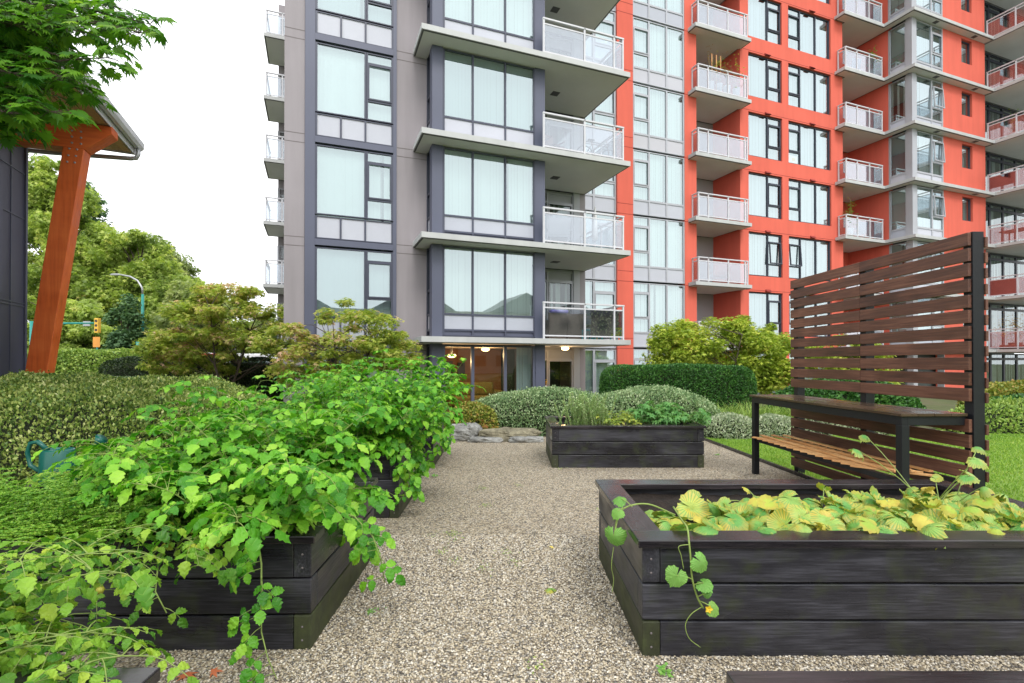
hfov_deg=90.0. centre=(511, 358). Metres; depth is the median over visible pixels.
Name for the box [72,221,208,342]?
street tree
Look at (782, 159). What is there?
apartment block
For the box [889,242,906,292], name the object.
window
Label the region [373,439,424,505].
trailing shoot
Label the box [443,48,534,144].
window
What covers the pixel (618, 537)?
hanging cucumber shoot
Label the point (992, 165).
window
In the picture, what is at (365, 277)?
window
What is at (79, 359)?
laurel hedge
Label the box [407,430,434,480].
trailing shoot
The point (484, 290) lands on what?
window
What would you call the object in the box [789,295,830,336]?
window
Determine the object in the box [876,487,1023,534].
cucumber vine
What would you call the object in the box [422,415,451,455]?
trailing shoot
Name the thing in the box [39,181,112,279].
street tree
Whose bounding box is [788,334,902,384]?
vine maple
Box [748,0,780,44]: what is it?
window
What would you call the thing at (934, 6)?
window
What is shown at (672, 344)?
shrub
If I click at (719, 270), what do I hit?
patio chair
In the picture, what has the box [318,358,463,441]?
tomato plant
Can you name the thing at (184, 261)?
street tree
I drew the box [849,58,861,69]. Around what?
patio chair
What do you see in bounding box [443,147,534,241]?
window
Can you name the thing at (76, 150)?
amenity building
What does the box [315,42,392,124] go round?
window
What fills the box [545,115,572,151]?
window
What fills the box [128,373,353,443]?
tomato plant
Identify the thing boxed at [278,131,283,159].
window
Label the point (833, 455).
slatted shelf
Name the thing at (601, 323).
ivy screen
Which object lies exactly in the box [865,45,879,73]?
potted plant
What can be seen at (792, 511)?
cucumber vine
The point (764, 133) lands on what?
window
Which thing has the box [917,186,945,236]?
window
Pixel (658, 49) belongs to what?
window
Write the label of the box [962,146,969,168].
window
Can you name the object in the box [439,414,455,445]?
trailing shoot
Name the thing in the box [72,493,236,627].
tomato plant
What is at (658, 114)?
window
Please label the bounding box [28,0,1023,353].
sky
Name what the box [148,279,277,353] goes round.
street tree
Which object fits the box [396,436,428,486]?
trailing shoot
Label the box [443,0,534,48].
window
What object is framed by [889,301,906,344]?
window
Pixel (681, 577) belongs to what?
hanging cucumber shoot
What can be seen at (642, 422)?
herb
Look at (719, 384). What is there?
yew hedge
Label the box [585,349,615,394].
window
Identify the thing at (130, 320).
ivy clad tree
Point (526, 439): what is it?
rock
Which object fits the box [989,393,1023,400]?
shrub
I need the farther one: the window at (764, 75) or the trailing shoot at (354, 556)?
the window at (764, 75)
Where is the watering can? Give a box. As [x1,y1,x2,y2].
[25,434,107,484]
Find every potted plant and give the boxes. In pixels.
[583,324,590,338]
[705,44,714,88]
[712,51,725,90]
[721,51,732,92]
[729,54,745,95]
[843,197,857,235]
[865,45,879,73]
[991,309,1023,344]
[1003,104,1018,135]
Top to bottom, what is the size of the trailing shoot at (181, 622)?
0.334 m
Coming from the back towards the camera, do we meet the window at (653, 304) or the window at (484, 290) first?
the window at (653, 304)
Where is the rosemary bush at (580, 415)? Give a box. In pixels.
[554,392,616,424]
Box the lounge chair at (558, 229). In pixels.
[545,218,571,244]
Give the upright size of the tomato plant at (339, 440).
0.785 m
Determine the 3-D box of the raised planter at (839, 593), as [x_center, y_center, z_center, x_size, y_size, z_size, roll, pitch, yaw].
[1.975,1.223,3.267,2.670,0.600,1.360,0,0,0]
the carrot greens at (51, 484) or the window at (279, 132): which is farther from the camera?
the window at (279, 132)
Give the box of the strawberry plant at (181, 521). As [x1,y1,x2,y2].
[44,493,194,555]
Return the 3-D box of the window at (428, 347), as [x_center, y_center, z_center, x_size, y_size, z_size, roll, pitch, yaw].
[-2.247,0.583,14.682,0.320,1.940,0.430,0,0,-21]
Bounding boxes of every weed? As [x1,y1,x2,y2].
[367,607,386,614]
[656,662,673,677]
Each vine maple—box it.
[130,281,283,384]
[245,297,422,399]
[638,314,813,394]
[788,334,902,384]
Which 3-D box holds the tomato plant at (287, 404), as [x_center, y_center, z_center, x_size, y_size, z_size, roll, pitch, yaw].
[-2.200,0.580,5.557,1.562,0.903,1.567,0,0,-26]
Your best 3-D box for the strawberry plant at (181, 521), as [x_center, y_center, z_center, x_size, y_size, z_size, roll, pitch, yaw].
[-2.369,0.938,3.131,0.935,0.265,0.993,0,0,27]
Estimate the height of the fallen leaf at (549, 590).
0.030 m
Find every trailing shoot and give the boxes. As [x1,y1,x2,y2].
[128,539,192,627]
[227,543,284,682]
[321,482,380,565]
[327,511,405,592]
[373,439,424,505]
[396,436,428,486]
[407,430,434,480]
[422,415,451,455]
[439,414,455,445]
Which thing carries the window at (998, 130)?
in the apartment block
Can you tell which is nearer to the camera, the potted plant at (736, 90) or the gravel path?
the gravel path
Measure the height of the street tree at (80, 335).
6.061 m
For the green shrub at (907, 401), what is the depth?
12.24 m
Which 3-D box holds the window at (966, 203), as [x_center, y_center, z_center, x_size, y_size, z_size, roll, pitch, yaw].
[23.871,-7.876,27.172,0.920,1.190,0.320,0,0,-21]
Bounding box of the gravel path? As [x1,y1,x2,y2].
[35,436,1023,682]
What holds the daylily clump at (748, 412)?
on the ground at (938, 404)
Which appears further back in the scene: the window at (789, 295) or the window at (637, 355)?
the window at (789, 295)
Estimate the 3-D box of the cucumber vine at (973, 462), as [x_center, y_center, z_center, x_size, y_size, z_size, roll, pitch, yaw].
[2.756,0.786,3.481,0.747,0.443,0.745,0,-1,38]
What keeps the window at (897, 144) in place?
in the apartment block
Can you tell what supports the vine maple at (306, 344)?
on the ground at (938, 404)
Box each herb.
[596,410,641,424]
[624,418,649,424]
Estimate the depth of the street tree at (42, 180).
35.47 m
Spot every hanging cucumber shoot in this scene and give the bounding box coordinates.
[605,496,674,590]
[665,506,718,647]
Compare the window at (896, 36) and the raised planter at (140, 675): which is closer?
the raised planter at (140, 675)
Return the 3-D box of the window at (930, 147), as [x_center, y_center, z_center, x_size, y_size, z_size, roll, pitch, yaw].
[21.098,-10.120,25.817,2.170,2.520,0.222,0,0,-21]
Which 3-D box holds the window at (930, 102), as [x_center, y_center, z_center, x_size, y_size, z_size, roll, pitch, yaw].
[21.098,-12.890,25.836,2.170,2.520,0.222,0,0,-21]
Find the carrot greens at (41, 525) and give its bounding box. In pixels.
[0,472,157,551]
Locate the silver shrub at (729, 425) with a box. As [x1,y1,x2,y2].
[704,411,761,439]
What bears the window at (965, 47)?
in the apartment block
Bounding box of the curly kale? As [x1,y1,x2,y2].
[626,400,711,426]
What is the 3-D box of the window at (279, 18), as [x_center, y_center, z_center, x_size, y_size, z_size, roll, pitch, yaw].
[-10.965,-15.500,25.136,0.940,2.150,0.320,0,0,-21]
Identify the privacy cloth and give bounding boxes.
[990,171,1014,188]
[990,278,1015,295]
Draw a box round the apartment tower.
[263,0,630,413]
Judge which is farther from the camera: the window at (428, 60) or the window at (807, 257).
the window at (807, 257)
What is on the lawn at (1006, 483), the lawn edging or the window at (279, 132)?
the lawn edging
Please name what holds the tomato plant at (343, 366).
on the raised planter at (432, 446)
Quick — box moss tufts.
[428,467,597,680]
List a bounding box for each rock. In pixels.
[449,422,482,440]
[467,436,502,442]
[478,427,541,441]
[508,436,543,442]
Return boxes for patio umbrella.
[592,207,597,246]
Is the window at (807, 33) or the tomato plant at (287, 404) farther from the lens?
the window at (807, 33)
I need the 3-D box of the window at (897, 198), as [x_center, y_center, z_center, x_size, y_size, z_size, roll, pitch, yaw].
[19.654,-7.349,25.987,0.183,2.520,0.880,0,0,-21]
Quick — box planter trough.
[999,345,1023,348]
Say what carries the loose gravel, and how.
on the gravel path
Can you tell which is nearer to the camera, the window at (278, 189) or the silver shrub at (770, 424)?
the silver shrub at (770, 424)
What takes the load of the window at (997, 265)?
in the apartment block
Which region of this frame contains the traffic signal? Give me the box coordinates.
[29,318,100,344]
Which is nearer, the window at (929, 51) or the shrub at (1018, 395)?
the shrub at (1018, 395)
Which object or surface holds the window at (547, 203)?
in the apartment tower
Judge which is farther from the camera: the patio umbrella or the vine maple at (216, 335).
the patio umbrella
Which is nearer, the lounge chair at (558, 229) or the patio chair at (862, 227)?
the lounge chair at (558, 229)
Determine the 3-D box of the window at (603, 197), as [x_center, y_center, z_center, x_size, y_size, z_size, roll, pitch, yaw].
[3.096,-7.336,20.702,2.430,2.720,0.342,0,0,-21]
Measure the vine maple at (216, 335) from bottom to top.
3.664 m
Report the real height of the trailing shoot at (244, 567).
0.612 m
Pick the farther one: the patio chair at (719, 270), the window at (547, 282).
the patio chair at (719, 270)
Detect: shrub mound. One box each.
[468,385,608,435]
[598,384,720,422]
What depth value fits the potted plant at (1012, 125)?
27.22 m
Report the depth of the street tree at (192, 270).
52.37 m
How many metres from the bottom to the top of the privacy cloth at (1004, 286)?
0.780 m
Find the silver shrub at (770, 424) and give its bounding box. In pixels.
[751,413,793,438]
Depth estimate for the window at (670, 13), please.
21.89 m
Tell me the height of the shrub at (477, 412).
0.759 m
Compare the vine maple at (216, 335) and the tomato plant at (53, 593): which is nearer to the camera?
the tomato plant at (53, 593)
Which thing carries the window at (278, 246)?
in the apartment tower
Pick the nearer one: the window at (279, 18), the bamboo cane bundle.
the bamboo cane bundle
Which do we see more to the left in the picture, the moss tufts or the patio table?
the moss tufts
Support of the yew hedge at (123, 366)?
on the ground at (938, 404)
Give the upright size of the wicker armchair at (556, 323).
0.780 m
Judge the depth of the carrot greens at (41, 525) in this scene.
2.61 m
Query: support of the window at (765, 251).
in the apartment block
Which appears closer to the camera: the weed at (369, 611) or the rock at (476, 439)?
the weed at (369, 611)
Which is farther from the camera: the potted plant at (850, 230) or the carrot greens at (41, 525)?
the potted plant at (850, 230)
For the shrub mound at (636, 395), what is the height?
1.084 m
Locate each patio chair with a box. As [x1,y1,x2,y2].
[545,134,565,149]
[710,264,729,282]
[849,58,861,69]
[853,222,867,237]
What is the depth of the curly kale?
7.62 m
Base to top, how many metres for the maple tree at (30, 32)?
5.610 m
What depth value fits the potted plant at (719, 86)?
22.50 m
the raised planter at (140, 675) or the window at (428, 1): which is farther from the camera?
the window at (428, 1)
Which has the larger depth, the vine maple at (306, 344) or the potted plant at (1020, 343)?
the potted plant at (1020, 343)
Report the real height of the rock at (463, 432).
0.398 m
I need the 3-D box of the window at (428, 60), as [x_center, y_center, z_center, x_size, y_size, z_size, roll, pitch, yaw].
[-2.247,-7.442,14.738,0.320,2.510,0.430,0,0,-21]
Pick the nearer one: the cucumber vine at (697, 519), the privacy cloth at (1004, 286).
the cucumber vine at (697, 519)
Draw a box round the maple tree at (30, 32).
[0,0,178,152]
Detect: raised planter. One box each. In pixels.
[0,478,377,651]
[0,667,160,682]
[227,436,420,517]
[355,416,443,463]
[544,416,705,467]
[595,479,1023,655]
[726,671,1023,682]
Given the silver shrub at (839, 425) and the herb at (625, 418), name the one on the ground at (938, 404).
the silver shrub at (839, 425)
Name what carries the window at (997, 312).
in the apartment block
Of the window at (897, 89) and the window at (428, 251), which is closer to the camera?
the window at (428, 251)
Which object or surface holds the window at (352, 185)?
in the apartment tower
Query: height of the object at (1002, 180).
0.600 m
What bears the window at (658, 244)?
in the apartment block
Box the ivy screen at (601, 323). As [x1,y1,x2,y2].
[589,310,619,338]
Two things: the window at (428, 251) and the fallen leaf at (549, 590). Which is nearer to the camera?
the fallen leaf at (549, 590)
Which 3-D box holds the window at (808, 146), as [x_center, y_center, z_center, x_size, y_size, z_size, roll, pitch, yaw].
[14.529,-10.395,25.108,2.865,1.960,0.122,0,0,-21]
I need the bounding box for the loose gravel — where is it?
[159,534,1023,682]
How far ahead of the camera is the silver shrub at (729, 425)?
10.05 m
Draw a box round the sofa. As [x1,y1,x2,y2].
[445,382,502,406]
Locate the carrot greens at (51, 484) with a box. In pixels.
[0,458,220,549]
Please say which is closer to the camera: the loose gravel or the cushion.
the loose gravel
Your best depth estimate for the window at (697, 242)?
24.56 m
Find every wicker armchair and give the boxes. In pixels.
[545,313,567,338]
[566,314,586,338]
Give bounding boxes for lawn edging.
[704,437,816,478]
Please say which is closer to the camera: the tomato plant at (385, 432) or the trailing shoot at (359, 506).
the trailing shoot at (359, 506)
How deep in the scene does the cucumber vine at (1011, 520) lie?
3.01 m
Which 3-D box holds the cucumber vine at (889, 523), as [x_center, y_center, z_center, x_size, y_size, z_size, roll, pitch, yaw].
[2.309,0.987,3.087,0.959,0.361,1.007,0,0,0]
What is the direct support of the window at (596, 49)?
in the apartment block
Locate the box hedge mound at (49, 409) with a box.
[0,369,278,488]
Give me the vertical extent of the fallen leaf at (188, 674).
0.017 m
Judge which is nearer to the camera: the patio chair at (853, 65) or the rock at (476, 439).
the rock at (476, 439)
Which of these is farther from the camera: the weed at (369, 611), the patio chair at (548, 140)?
the patio chair at (548, 140)
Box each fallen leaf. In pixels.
[176,671,197,681]
[210,667,221,676]
[546,588,556,594]
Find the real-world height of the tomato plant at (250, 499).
0.753 m
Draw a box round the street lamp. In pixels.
[110,273,143,331]
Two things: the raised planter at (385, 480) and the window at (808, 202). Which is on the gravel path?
the raised planter at (385, 480)
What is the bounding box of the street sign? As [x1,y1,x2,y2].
[93,337,99,348]
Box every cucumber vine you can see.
[645,489,787,534]
[650,509,770,530]
[708,489,862,532]
[742,482,963,533]
[816,486,1009,549]
[848,435,994,500]
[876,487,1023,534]
[903,486,1023,530]
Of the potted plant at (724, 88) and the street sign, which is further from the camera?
the street sign
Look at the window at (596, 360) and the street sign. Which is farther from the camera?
the street sign
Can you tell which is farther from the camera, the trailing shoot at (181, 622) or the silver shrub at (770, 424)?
the silver shrub at (770, 424)
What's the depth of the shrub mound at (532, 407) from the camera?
10.62 m
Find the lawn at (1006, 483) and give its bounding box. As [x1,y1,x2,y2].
[720,433,1023,500]
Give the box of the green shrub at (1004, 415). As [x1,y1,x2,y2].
[932,395,1023,433]
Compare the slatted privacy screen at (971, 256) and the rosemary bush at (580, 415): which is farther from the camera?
the rosemary bush at (580, 415)
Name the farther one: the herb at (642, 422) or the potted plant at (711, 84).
the potted plant at (711, 84)
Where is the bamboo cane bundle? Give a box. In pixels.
[711,54,720,89]
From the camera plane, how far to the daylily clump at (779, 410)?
11.24 m
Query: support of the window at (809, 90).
in the apartment block
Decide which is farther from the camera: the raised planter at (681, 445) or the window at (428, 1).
the window at (428, 1)
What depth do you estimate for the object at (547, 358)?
18.00 m
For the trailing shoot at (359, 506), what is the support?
hanging from the raised planter at (315, 574)
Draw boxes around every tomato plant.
[0,520,186,625]
[0,535,168,673]
[0,540,199,682]
[16,428,229,511]
[31,410,319,525]
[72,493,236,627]
[89,400,398,561]
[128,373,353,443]
[185,396,391,500]
[230,371,376,444]
[273,359,371,408]
[304,349,415,412]
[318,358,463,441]
[327,374,466,458]
[377,353,484,414]
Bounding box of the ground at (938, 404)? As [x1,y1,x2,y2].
[750,397,964,432]
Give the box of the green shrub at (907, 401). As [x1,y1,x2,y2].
[764,378,926,425]
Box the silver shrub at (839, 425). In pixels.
[805,418,893,435]
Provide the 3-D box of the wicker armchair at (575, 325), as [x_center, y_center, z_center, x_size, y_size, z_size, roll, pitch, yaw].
[1.887,-0.999,16.174,0.660,0.780,0.800,0,0,-21]
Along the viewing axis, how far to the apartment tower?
14.70 m
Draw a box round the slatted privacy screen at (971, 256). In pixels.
[790,231,988,489]
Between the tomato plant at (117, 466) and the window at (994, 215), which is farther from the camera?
the window at (994, 215)
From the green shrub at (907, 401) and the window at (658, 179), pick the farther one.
the window at (658, 179)
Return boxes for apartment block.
[585,0,1023,394]
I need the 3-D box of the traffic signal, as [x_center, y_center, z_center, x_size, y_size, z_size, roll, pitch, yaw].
[-22.714,-0.194,26.000,3.519,3.750,0.205,0,0,0]
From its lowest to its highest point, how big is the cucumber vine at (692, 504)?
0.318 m
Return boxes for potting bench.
[749,395,967,482]
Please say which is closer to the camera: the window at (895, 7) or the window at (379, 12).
the window at (379, 12)
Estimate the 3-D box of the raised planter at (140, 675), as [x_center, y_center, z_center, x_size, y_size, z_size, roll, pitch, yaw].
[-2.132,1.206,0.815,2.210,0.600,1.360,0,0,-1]
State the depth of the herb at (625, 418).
7.61 m
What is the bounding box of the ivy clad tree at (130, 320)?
[101,293,150,348]
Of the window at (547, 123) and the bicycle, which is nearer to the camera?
the bicycle
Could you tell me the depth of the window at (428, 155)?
14.81 m
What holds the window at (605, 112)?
in the apartment block
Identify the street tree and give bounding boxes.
[27,153,140,341]
[27,294,144,348]
[39,181,112,279]
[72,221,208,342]
[128,235,200,277]
[143,250,232,328]
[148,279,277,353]
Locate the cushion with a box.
[549,309,567,312]
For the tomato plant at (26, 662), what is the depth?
1.51 m
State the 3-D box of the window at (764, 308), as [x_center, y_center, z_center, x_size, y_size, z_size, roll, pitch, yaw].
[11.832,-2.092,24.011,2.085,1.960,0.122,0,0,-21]
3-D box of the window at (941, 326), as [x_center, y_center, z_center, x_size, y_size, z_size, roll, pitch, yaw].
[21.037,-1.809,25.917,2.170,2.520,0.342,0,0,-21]
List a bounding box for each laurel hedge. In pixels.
[27,347,156,374]
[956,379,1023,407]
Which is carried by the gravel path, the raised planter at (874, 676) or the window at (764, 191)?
the raised planter at (874, 676)
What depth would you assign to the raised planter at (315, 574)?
2.67 m
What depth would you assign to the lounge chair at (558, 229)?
15.71 m
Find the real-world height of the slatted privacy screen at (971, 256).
2.620 m
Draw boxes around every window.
[277,188,283,221]
[277,245,283,283]
[278,17,284,33]
[278,75,279,95]
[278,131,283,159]
[314,350,391,405]
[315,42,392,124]
[315,144,392,221]
[315,247,392,319]
[316,0,392,27]
[427,0,429,23]
[427,53,429,127]
[427,150,429,231]
[427,247,429,335]
[427,345,429,390]
[442,345,535,413]
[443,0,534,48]
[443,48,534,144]
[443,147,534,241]
[443,246,534,336]
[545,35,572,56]
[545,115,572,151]
[545,192,572,244]
[545,271,572,319]
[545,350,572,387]
[585,91,615,145]
[585,142,615,213]
[585,211,615,280]
[585,280,615,347]
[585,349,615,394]
[586,12,615,67]
[633,0,683,29]
[633,17,683,93]
[633,83,683,156]
[633,149,684,220]
[633,216,684,283]
[633,282,684,346]
[633,349,657,364]
[697,242,697,280]
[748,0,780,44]
[748,53,780,102]
[748,113,780,160]
[749,173,780,218]
[749,233,782,277]
[749,292,781,335]
[788,8,828,58]
[788,65,829,114]
[788,122,829,169]
[789,180,829,225]
[789,237,829,281]
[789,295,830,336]
[888,0,904,20]
[888,22,905,75]
[888,76,905,129]
[889,132,905,184]
[889,187,906,238]
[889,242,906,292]
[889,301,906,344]
[916,0,942,15]
[916,20,942,71]
[916,75,944,126]
[916,130,945,181]
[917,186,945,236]
[917,241,943,287]
[917,298,944,342]
[961,0,968,11]
[961,41,969,64]
[962,93,969,116]
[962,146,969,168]
[962,198,970,221]
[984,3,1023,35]
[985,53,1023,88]
[985,103,1023,139]
[985,153,1023,192]
[986,203,1023,244]
[986,253,1023,296]
[986,303,1023,346]
[987,354,1023,381]
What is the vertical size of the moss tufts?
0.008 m
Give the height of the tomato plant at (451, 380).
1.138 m
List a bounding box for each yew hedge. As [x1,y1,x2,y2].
[97,356,282,403]
[598,363,757,413]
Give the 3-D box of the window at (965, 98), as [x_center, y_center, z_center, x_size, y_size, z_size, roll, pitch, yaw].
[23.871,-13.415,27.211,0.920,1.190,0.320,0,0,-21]
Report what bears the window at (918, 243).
in the apartment block
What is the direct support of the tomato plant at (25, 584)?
on the raised planter at (140, 675)
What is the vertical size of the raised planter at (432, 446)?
0.600 m
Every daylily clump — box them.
[706,401,790,419]
[749,404,808,419]
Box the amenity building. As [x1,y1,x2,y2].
[0,0,143,376]
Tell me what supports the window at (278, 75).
in the apartment tower
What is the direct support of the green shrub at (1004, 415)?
on the ground at (938, 404)
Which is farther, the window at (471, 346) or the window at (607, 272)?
the window at (607, 272)
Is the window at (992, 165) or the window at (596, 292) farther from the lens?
the window at (992, 165)
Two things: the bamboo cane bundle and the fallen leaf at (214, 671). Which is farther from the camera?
the bamboo cane bundle
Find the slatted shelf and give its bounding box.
[752,434,933,476]
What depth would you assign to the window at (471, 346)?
14.92 m
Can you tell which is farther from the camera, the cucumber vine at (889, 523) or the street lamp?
the street lamp
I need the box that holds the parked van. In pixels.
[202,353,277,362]
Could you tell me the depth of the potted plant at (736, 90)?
22.87 m
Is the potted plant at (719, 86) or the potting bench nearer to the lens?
the potting bench
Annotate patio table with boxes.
[999,227,1023,243]
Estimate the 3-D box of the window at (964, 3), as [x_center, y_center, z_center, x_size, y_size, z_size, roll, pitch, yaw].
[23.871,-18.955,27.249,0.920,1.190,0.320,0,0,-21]
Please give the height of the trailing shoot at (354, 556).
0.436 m
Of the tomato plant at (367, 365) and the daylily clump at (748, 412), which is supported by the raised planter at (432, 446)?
the tomato plant at (367, 365)
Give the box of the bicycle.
[577,136,616,156]
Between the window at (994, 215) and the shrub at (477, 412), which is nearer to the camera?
the shrub at (477, 412)
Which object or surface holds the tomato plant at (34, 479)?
on the raised planter at (315, 574)
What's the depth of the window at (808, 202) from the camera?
25.12 m
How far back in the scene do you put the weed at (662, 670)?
2.45 m
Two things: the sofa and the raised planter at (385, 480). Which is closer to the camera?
the raised planter at (385, 480)
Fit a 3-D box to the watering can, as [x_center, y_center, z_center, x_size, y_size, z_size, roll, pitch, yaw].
[-3.360,0.745,3.851,0.643,0.362,0.200,0,0,4]
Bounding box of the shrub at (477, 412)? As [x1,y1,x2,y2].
[444,401,499,428]
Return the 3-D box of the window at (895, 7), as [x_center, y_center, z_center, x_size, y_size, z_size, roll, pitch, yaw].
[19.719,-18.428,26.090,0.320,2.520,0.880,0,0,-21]

